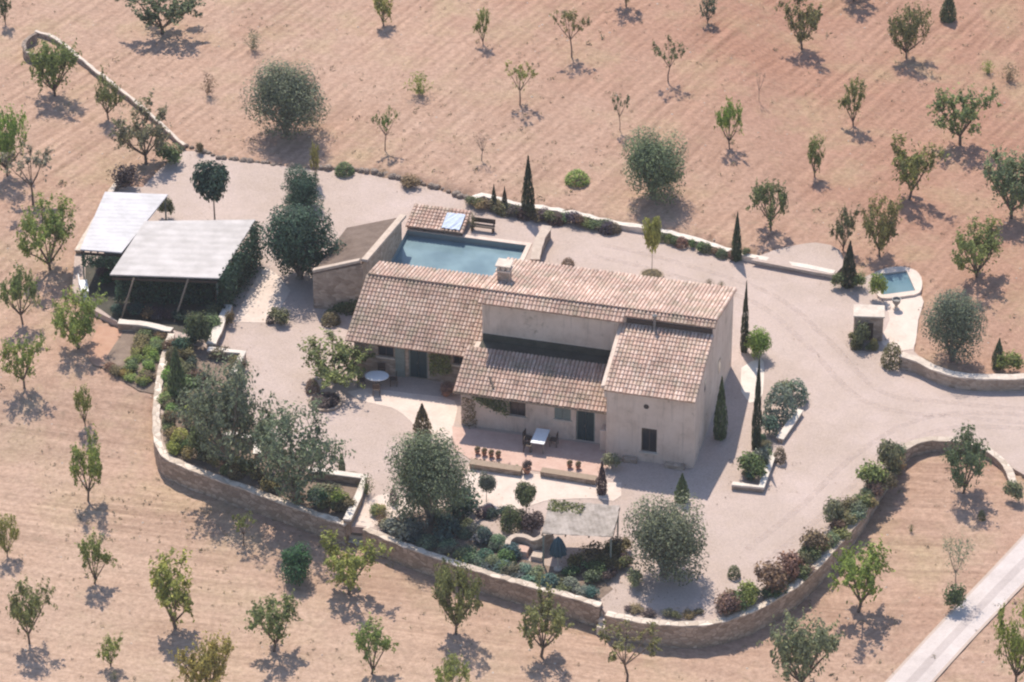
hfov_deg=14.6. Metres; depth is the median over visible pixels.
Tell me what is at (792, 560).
shrub
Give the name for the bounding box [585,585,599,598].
shrub
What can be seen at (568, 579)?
shrub
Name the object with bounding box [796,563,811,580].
hedge plant
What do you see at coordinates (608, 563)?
shrub
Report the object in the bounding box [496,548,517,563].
shrub
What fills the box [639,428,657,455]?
window
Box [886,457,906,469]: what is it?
hedge plant
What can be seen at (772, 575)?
shrub
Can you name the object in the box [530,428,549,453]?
garden table
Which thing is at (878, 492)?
hedge plant
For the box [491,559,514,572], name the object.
shrub
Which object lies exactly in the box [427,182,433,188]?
edging stone
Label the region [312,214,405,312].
stone outbuilding
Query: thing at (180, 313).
plant
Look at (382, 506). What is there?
plant
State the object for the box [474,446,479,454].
potted plant
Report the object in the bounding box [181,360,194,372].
shrub
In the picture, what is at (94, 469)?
almond tree
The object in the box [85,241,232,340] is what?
carport floor
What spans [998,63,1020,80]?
shrub
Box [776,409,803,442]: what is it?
bed wall
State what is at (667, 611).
shrub
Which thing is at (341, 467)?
shrub
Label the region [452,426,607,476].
terrace paving
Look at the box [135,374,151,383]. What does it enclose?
vegetable
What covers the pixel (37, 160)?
almond tree
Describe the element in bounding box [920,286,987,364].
olive tree
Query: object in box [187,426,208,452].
shrub
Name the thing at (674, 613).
shrub
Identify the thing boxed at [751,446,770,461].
shrub
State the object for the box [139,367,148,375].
vegetable
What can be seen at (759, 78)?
almond tree
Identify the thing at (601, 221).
hedge plant
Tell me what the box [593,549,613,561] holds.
shrub
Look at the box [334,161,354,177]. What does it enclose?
shrub
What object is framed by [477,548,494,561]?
shrub
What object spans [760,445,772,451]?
shrub
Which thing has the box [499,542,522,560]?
shrub
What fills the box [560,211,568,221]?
hedge plant
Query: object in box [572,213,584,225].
hedge plant
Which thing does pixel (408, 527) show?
shrub
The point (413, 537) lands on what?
shrub
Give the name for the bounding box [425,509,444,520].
shrub
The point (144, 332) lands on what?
vegetable
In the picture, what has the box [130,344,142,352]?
vegetable
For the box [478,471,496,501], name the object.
standard tree
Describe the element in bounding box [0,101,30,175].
almond tree
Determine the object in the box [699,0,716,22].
almond tree
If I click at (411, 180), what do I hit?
shrub
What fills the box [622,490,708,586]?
olive tree
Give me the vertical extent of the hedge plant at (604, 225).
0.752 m
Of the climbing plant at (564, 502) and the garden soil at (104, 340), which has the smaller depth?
the climbing plant at (564, 502)
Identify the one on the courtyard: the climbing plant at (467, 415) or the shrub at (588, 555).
the shrub at (588, 555)
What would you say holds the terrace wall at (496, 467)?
on the courtyard
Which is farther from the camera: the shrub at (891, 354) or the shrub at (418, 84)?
the shrub at (418, 84)
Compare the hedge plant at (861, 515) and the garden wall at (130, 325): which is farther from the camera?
the garden wall at (130, 325)
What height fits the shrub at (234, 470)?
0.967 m
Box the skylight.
[441,213,464,229]
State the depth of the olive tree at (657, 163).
261.42 m
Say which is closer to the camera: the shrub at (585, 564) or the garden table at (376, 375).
the shrub at (585, 564)
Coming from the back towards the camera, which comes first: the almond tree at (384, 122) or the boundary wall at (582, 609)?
the almond tree at (384, 122)
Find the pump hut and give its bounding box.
[853,304,884,340]
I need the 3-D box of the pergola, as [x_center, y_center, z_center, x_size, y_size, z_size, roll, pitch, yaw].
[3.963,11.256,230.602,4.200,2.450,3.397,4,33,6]
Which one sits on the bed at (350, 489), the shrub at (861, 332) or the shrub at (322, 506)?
the shrub at (322, 506)
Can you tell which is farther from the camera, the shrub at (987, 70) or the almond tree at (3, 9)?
the almond tree at (3, 9)
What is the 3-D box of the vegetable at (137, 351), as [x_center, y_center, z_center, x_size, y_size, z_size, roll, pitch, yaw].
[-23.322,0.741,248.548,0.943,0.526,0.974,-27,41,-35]
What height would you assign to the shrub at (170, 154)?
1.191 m
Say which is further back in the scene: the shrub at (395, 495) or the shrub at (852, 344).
the shrub at (852, 344)
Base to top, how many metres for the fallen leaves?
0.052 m
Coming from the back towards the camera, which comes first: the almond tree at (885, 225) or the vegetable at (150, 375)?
the almond tree at (885, 225)
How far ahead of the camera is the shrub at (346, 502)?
234.00 m
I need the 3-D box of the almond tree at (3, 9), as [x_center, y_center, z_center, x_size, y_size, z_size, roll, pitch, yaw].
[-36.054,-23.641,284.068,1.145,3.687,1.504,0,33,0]
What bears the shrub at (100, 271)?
on the carport floor
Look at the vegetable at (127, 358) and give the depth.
247.96 m
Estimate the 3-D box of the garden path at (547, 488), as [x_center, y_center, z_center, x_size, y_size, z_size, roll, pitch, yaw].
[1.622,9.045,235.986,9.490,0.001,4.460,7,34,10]
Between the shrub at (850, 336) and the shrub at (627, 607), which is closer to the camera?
the shrub at (627, 607)
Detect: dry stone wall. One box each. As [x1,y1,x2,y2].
[21,33,40,62]
[34,30,185,149]
[75,180,120,254]
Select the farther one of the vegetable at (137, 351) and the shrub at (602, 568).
the vegetable at (137, 351)
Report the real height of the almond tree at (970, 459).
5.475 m
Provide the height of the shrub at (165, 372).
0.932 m
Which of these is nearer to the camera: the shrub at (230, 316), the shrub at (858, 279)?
the shrub at (230, 316)
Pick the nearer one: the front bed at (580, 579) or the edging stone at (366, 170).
the front bed at (580, 579)
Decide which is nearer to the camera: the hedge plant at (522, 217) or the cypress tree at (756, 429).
the cypress tree at (756, 429)
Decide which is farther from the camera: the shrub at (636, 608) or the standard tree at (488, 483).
the standard tree at (488, 483)
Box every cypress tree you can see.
[167,346,186,400]
[412,403,431,438]
[491,184,496,201]
[501,186,507,210]
[521,155,535,219]
[596,461,606,495]
[674,473,689,503]
[713,376,727,440]
[731,211,741,261]
[740,280,748,352]
[751,355,761,449]
[840,240,856,288]
[938,0,956,22]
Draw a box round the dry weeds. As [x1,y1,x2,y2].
[0,0,1022,681]
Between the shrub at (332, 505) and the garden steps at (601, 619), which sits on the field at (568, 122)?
the garden steps at (601, 619)
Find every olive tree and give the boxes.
[169,352,284,472]
[238,56,331,140]
[243,390,355,505]
[383,427,480,524]
[619,126,689,205]
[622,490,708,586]
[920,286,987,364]
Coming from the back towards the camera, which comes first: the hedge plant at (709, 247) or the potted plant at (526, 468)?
the hedge plant at (709, 247)
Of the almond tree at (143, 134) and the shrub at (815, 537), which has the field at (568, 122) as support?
the almond tree at (143, 134)
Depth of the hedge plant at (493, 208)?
262.62 m
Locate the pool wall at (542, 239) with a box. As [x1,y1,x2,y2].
[530,225,551,261]
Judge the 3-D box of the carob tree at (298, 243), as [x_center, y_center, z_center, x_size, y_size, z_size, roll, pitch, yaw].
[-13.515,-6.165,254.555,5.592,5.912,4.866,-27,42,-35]
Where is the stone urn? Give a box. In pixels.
[892,296,900,310]
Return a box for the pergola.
[541,500,619,565]
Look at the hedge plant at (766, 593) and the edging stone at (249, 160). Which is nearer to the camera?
the hedge plant at (766, 593)
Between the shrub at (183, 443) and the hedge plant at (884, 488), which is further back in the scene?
the shrub at (183, 443)
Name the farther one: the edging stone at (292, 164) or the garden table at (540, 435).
the edging stone at (292, 164)
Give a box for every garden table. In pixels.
[365,370,388,386]
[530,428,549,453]
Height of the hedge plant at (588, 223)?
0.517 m
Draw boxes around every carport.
[80,192,167,279]
[110,219,255,321]
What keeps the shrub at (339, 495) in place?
on the bed at (350, 489)
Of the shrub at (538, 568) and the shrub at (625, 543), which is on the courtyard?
the shrub at (625, 543)
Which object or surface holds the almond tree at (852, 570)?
on the field at (568, 122)
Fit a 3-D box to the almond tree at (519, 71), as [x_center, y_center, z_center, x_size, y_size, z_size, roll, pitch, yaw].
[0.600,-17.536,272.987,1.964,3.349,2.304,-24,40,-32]
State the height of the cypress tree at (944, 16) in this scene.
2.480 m
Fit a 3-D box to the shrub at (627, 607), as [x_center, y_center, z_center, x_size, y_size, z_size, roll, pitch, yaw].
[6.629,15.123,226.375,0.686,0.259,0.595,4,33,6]
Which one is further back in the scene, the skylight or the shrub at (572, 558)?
the skylight
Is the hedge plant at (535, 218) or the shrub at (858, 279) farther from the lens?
the hedge plant at (535, 218)
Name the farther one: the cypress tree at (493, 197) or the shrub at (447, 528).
the cypress tree at (493, 197)
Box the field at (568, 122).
[0,0,1023,681]
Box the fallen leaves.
[89,153,906,619]
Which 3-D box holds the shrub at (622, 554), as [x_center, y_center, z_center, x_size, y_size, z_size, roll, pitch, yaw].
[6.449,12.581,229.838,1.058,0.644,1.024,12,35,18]
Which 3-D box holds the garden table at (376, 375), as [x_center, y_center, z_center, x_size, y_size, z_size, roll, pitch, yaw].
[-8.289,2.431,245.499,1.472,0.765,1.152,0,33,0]
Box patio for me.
[348,388,456,444]
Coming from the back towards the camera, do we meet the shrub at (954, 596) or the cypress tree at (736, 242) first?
the cypress tree at (736, 242)
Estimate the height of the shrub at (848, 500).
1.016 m
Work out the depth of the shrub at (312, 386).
244.65 m
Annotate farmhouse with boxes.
[345,257,736,470]
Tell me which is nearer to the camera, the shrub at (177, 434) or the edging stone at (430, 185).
the shrub at (177, 434)
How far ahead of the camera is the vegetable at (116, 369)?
246.76 m
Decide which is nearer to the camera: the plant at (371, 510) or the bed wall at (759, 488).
the plant at (371, 510)
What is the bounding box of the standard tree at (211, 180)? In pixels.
[190,160,230,219]
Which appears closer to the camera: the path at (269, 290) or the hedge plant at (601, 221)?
the path at (269, 290)
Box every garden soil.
[88,325,121,366]
[102,331,160,393]
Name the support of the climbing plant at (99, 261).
attached to the carport at (119, 219)
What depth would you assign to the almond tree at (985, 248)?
254.34 m
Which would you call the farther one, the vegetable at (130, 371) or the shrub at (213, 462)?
the vegetable at (130, 371)
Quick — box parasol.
[549,536,566,571]
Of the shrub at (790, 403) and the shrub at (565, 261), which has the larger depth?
the shrub at (565, 261)
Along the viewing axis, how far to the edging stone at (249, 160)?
268.35 m
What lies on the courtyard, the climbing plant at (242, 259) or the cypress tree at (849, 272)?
the cypress tree at (849, 272)
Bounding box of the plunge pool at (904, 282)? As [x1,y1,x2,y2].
[875,266,921,299]
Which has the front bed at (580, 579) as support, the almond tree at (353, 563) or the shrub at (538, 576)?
the shrub at (538, 576)
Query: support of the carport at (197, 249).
on the carport floor
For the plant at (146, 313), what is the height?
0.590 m
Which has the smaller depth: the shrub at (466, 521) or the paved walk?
the shrub at (466, 521)
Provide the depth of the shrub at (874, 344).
248.88 m
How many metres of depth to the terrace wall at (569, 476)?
237.06 m
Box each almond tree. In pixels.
[0,0,11,23]
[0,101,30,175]
[0,141,54,204]
[0,260,42,323]
[0,330,49,388]
[0,513,19,556]
[5,573,57,643]
[13,192,75,269]
[21,33,81,95]
[50,282,107,348]
[69,423,102,501]
[73,383,91,425]
[74,527,117,583]
[94,65,124,119]
[95,630,123,666]
[108,87,171,164]
[115,0,205,34]
[148,546,194,629]
[166,624,237,681]
[232,510,256,545]
[243,588,303,651]
[319,526,394,594]
[351,612,399,674]
[370,106,399,150]
[372,0,393,25]
[431,551,484,634]
[432,649,470,681]
[472,6,489,44]
[473,130,489,160]
[505,59,538,105]
[516,576,573,657]
[549,9,591,57]
[592,619,662,681]
[610,92,629,129]
[652,34,687,81]
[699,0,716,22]
[714,95,743,149]
[745,177,788,230]
[755,72,764,90]
[756,607,844,681]
[773,0,822,49]
[807,132,825,176]
[827,533,894,612]
[829,202,859,250]
[837,76,866,125]
[860,189,904,256]
[885,0,933,58]
[889,129,950,199]
[925,82,1002,145]
[940,423,991,493]
[942,527,977,583]
[950,215,1004,277]
[981,142,1023,218]
[991,598,1023,681]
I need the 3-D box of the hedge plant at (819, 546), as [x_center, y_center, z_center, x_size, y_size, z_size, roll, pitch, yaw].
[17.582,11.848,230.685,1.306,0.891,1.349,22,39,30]
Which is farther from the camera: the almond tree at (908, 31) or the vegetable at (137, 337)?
the almond tree at (908, 31)
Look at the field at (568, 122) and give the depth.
264.69 m
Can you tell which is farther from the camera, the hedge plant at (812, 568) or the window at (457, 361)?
the window at (457, 361)
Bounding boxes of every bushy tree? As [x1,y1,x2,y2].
[297,327,375,392]
[744,325,772,359]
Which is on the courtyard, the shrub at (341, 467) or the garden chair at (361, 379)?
the garden chair at (361, 379)
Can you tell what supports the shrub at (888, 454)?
on the courtyard
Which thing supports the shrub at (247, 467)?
on the bed at (350, 489)
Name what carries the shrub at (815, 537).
on the courtyard
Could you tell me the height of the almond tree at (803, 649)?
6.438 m
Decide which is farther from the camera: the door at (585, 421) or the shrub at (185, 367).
the shrub at (185, 367)
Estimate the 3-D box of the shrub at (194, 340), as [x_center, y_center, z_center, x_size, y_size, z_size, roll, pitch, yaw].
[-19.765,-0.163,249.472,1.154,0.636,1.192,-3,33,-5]
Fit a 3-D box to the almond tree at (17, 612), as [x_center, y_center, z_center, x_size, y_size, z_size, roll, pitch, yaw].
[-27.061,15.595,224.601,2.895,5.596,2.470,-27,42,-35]
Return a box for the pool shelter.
[405,203,471,235]
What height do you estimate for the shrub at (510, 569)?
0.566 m
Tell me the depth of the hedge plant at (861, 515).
233.21 m
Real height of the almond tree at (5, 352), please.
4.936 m
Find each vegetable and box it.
[104,361,116,370]
[107,364,123,376]
[118,368,126,376]
[122,360,139,372]
[124,356,141,362]
[124,365,135,374]
[124,372,137,381]
[126,357,138,364]
[129,347,142,356]
[130,338,148,349]
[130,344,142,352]
[130,352,144,360]
[132,333,149,342]
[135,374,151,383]
[136,328,153,339]
[138,379,146,386]
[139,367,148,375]
[139,370,156,381]
[142,360,155,370]
[143,345,156,354]
[143,353,160,361]
[149,338,162,349]
[149,343,161,350]
[149,349,158,358]
[153,331,167,339]
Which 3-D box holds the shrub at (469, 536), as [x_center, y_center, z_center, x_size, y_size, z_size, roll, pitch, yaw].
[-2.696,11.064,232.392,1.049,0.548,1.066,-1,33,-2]
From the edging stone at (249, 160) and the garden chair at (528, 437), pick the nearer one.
the garden chair at (528, 437)
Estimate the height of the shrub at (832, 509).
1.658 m
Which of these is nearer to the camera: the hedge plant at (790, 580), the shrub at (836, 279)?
the hedge plant at (790, 580)
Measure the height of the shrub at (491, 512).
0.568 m
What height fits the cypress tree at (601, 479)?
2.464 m
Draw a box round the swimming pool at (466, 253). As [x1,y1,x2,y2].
[391,228,531,276]
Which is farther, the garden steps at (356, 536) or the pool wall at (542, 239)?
the pool wall at (542, 239)
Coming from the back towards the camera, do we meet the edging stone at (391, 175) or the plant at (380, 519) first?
the edging stone at (391, 175)
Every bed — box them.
[163,345,358,519]
[308,391,341,411]
[396,509,612,600]
[640,268,663,278]
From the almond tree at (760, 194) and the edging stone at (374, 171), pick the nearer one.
the almond tree at (760, 194)
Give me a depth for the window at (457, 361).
245.04 m
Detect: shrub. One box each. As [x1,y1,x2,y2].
[95,264,111,276]
[99,268,116,283]
[109,670,119,679]
[110,162,137,188]
[153,142,183,164]
[156,391,175,406]
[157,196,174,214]
[160,365,171,382]
[160,396,179,409]
[161,337,174,349]
[161,415,174,424]
[161,422,176,430]
[163,410,176,424]
[163,426,179,439]
[164,346,180,364]
[165,402,178,414]
[165,440,180,455]
[169,333,191,350]
[170,427,191,449]
[175,337,193,351]
[178,347,195,358]
[179,414,195,427]
[179,439,191,452]
[180,374,201,389]
[180,446,197,458]
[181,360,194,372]
[183,310,211,344]
[185,355,198,369]
[186,368,206,380]
[187,335,202,343]
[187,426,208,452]
[195,142,203,152]
[196,449,208,461]
[199,73,216,94]
[206,455,219,466]
[208,345,229,358]
[220,464,233,475]
[224,309,234,324]
[227,354,240,363]
[227,462,243,479]
[230,358,246,368]
[235,455,259,475]
[244,29,261,49]
[249,463,268,479]
[258,475,279,491]
[266,315,273,324]
[267,307,290,324]
[268,476,282,489]
[291,493,305,504]
[303,486,330,504]
[305,378,319,394]
[307,481,342,494]
[315,494,333,509]
[320,311,341,327]
[330,488,349,505]
[330,498,343,509]
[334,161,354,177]
[334,496,356,512]
[338,453,345,470]
[356,473,374,494]
[377,517,391,531]
[382,518,399,532]
[387,509,428,540]
[388,529,403,540]
[389,487,396,503]
[400,173,420,187]
[403,70,433,94]
[403,529,426,542]
[415,533,436,550]
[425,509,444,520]
[425,535,445,547]
[431,517,462,541]
[435,512,454,524]
[436,545,451,554]
[437,538,458,549]
[439,382,454,395]
[444,484,482,518]
[445,541,462,553]
[452,547,466,560]
[457,517,470,526]
[457,518,474,533]
[457,526,472,539]
[458,544,477,559]
[460,547,479,562]
[466,521,479,533]
[467,212,478,228]
[468,553,488,566]
[470,531,493,544]
[476,505,488,518]
[477,525,492,546]
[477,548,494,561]
[481,556,499,569]
[483,503,494,513]
[483,507,497,519]
[483,554,499,570]
[487,533,505,551]
[488,539,503,549]
[490,535,506,543]
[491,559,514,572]
[496,504,511,514]
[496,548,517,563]
[498,560,511,568]
[499,504,522,533]
[499,541,518,554]
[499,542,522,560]
[499,561,521,574]
[509,569,525,578]
[515,508,525,521]
[519,561,532,574]
[521,508,542,532]
[521,571,539,582]
[525,564,544,576]
[532,510,543,523]
[535,571,545,581]
[537,573,559,587]
[550,573,565,585]
[554,582,572,591]
[560,564,581,576]
[561,257,574,267]
[562,576,578,590]
[565,169,589,186]
[567,551,581,565]
[570,582,586,596]
[576,540,609,565]
[578,554,589,569]
[578,585,591,597]
[582,567,602,582]
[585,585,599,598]
[587,559,602,571]
[592,560,607,572]
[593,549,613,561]
[597,558,614,569]
[599,553,620,569]
[600,565,618,578]
[601,452,621,466]
[601,540,615,554]
[604,535,633,554]
[613,539,627,554]
[617,552,632,566]
[618,554,632,568]
[623,605,632,611]
[627,567,643,586]
[628,602,644,614]
[641,607,656,617]
[662,607,672,617]
[670,610,681,618]
[682,609,696,619]
[693,607,704,613]
[713,588,741,615]
[727,565,740,579]
[736,451,767,477]
[737,579,759,605]
[741,469,755,480]
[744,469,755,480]
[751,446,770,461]
[753,556,788,593]
[758,433,766,441]
[760,413,780,435]
[760,440,773,446]
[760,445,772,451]
[763,383,796,425]
[773,446,786,464]
[774,378,795,392]
[776,549,803,578]
[783,378,809,406]
[799,527,832,552]
[821,495,844,522]
[830,272,848,286]
[840,495,857,512]
[848,331,853,339]
[850,337,861,350]
[852,269,866,285]
[852,321,870,343]
[852,344,863,350]
[855,458,890,486]
[865,342,873,349]
[868,272,887,293]
[869,338,878,350]
[875,438,902,469]
[880,342,901,369]
[942,581,966,609]
[977,510,985,520]
[980,59,995,73]
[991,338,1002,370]
[995,349,1023,370]
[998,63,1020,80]
[1002,480,1023,501]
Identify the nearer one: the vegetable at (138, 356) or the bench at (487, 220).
the vegetable at (138, 356)
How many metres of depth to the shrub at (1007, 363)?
246.36 m
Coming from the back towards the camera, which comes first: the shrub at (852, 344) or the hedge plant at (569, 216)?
the hedge plant at (569, 216)
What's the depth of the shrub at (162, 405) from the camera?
243.53 m
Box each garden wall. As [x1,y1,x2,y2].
[117,319,173,335]
[206,304,232,348]
[207,346,245,374]
[222,431,260,459]
[308,466,366,535]
[472,193,835,277]
[899,352,1023,390]
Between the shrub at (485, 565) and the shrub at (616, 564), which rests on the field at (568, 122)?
the shrub at (616, 564)
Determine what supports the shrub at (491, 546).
on the front bed at (580, 579)
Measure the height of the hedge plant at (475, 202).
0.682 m
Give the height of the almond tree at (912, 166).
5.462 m
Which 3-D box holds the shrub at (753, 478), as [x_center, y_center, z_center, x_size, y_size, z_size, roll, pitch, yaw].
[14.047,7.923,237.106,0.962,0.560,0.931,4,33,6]
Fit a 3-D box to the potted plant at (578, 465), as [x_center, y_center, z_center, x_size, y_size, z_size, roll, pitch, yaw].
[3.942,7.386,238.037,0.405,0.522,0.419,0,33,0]
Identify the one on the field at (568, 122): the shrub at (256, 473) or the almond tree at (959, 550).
the almond tree at (959, 550)
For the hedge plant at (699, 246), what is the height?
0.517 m
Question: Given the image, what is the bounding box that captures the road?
[885,534,1023,681]
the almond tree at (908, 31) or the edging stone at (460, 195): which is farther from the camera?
the almond tree at (908, 31)
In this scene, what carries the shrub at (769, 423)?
on the courtyard
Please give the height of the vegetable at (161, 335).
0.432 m
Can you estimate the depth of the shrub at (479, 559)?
229.85 m
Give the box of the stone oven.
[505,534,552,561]
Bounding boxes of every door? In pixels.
[409,350,427,378]
[576,411,594,440]
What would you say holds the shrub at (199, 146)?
on the field at (568, 122)
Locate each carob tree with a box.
[260,201,346,279]
[280,163,324,210]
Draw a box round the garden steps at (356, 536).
[348,533,362,545]
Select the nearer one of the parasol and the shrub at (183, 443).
the parasol
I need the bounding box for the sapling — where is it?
[309,141,319,180]
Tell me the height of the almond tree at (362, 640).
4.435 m
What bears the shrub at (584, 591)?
on the front bed at (580, 579)
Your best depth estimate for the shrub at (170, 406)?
242.72 m
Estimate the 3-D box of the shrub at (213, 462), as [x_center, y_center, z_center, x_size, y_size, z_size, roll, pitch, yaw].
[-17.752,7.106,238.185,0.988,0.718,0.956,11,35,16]
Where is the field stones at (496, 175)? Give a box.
[0,1,1020,679]
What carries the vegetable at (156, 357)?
on the garden soil at (119, 353)
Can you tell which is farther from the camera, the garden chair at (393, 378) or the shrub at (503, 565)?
the garden chair at (393, 378)
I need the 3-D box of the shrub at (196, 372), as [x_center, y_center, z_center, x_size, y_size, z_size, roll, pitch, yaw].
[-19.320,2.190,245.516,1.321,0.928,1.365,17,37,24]
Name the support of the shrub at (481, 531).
on the front bed at (580, 579)
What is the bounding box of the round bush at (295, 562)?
[279,541,312,585]
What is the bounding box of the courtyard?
[72,151,1023,620]
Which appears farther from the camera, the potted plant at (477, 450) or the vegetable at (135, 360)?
the vegetable at (135, 360)
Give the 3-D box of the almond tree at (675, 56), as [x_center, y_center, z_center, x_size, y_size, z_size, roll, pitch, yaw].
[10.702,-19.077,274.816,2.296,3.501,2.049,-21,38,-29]
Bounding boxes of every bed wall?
[731,452,775,492]
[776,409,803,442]
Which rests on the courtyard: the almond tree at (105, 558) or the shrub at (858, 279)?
the shrub at (858, 279)
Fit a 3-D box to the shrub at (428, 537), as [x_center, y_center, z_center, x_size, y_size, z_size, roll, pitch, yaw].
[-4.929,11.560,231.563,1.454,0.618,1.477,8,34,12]
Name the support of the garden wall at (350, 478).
on the courtyard
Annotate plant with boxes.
[81,254,119,268]
[109,304,125,315]
[113,276,217,306]
[127,302,143,313]
[140,306,156,319]
[150,312,161,320]
[171,308,185,321]
[174,308,185,320]
[184,309,200,318]
[203,310,218,317]
[203,314,222,328]
[205,302,221,313]
[207,301,225,313]
[217,221,270,311]
[324,299,357,315]
[369,503,379,515]
[372,503,386,515]
[372,514,383,525]
[378,508,389,517]
[427,353,452,376]
[440,380,450,396]
[461,397,477,428]
[464,195,477,204]
[471,198,488,209]
[472,196,483,207]
[472,396,510,417]
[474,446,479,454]
[481,447,487,455]
[484,200,491,209]
[488,198,503,210]
[488,449,493,457]
[490,201,501,212]
[495,202,511,216]
[495,450,500,458]
[505,204,519,215]
[515,205,531,220]
[522,459,531,473]
[524,208,541,218]
[532,210,543,221]
[534,207,551,221]
[541,209,558,221]
[547,212,564,226]
[547,499,584,513]
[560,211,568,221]
[565,209,582,224]
[567,460,572,467]
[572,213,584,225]
[575,460,580,469]
[580,219,594,227]
[587,218,599,228]
[595,218,612,227]
[597,220,615,235]
[604,222,621,234]
[659,232,665,242]
[664,233,672,243]
[669,235,678,244]
[675,236,688,248]
[688,238,695,247]
[696,241,705,251]
[701,242,711,254]
[710,247,723,253]
[715,248,727,259]
[715,593,740,615]
[727,250,734,258]
[729,588,749,610]
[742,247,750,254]
[760,586,781,598]
[769,579,788,593]
[783,572,796,583]
[794,563,816,575]
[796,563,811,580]
[798,539,820,560]
[798,550,812,566]
[810,539,827,554]
[826,531,839,546]
[829,518,846,530]
[829,524,852,539]
[834,507,857,526]
[848,499,867,514]
[848,509,866,524]
[852,493,872,507]
[857,494,878,507]
[859,486,875,498]
[864,478,883,497]
[865,479,887,492]
[881,468,898,488]
[883,465,901,478]
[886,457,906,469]
[894,443,906,455]
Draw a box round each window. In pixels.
[376,346,394,359]
[451,356,463,366]
[507,401,526,418]
[553,408,571,422]
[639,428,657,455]
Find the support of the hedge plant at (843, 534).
on the courtyard
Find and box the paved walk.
[880,296,923,350]
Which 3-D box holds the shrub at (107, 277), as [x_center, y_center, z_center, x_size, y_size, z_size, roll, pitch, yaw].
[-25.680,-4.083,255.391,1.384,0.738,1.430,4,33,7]
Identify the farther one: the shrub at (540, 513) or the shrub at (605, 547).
the shrub at (540, 513)
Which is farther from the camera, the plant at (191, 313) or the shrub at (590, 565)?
the plant at (191, 313)
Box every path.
[234,267,290,322]
[356,493,411,527]
[464,467,620,509]
[741,358,763,402]
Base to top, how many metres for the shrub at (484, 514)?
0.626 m
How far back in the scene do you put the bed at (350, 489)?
238.40 m
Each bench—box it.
[78,274,88,297]
[470,217,495,233]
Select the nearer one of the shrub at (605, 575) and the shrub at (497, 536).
the shrub at (605, 575)
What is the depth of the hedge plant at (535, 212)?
261.87 m
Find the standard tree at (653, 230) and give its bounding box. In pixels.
[642,216,661,272]
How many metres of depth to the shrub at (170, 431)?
240.50 m
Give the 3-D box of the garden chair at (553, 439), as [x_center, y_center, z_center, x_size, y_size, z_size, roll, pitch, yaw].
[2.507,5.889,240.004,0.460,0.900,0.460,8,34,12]
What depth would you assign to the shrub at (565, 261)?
257.02 m
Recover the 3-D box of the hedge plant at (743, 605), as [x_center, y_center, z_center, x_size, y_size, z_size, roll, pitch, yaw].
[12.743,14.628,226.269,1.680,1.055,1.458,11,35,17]
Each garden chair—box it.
[357,378,364,384]
[372,384,379,395]
[378,363,384,371]
[390,371,396,386]
[523,429,532,441]
[523,436,530,452]
[549,432,557,447]
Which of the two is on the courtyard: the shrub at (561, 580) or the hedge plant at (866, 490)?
the hedge plant at (866, 490)
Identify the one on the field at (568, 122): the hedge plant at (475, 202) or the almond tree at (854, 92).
the almond tree at (854, 92)
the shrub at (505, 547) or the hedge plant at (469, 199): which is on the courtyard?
the hedge plant at (469, 199)
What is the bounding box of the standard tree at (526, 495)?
[513,480,536,511]
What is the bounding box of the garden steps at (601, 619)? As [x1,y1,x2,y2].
[596,610,604,634]
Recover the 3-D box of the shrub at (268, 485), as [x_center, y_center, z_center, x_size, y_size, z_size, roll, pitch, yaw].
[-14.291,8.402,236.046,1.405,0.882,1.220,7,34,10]
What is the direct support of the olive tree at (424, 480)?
on the front bed at (580, 579)
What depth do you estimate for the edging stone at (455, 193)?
264.52 m
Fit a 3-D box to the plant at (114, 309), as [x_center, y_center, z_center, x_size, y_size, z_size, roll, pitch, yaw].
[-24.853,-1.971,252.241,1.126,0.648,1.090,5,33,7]
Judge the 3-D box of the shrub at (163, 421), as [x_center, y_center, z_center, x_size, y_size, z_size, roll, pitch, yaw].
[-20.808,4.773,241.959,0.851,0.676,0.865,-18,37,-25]
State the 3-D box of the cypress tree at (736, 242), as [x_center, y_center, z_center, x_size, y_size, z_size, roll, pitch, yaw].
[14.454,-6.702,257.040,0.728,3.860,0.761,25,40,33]
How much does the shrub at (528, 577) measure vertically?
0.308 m
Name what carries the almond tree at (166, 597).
on the field at (568, 122)
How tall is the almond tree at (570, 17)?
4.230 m
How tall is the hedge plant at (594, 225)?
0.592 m
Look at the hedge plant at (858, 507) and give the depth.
233.49 m
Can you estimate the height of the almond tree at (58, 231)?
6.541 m
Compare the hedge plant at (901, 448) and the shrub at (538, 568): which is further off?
the hedge plant at (901, 448)
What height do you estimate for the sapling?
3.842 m
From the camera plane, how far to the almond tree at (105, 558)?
229.55 m
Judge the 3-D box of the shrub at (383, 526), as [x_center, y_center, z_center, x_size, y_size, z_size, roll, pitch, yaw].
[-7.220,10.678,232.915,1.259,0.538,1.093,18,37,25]
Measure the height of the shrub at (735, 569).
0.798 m
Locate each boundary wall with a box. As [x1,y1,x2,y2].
[152,333,348,544]
[362,526,602,627]
[605,436,1017,647]
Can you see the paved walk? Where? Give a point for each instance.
(902, 326)
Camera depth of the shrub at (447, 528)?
231.85 m
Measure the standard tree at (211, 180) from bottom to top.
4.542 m
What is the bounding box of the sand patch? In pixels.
[752,242,842,274]
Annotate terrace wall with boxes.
[469,459,522,475]
[540,467,596,484]
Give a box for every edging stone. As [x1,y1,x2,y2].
[239,157,246,162]
[246,158,253,162]
[289,162,296,167]
[323,164,333,171]
[363,168,369,173]
[371,168,378,174]
[388,173,396,178]
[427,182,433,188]
[433,184,440,189]
[452,190,460,197]
[457,193,463,198]

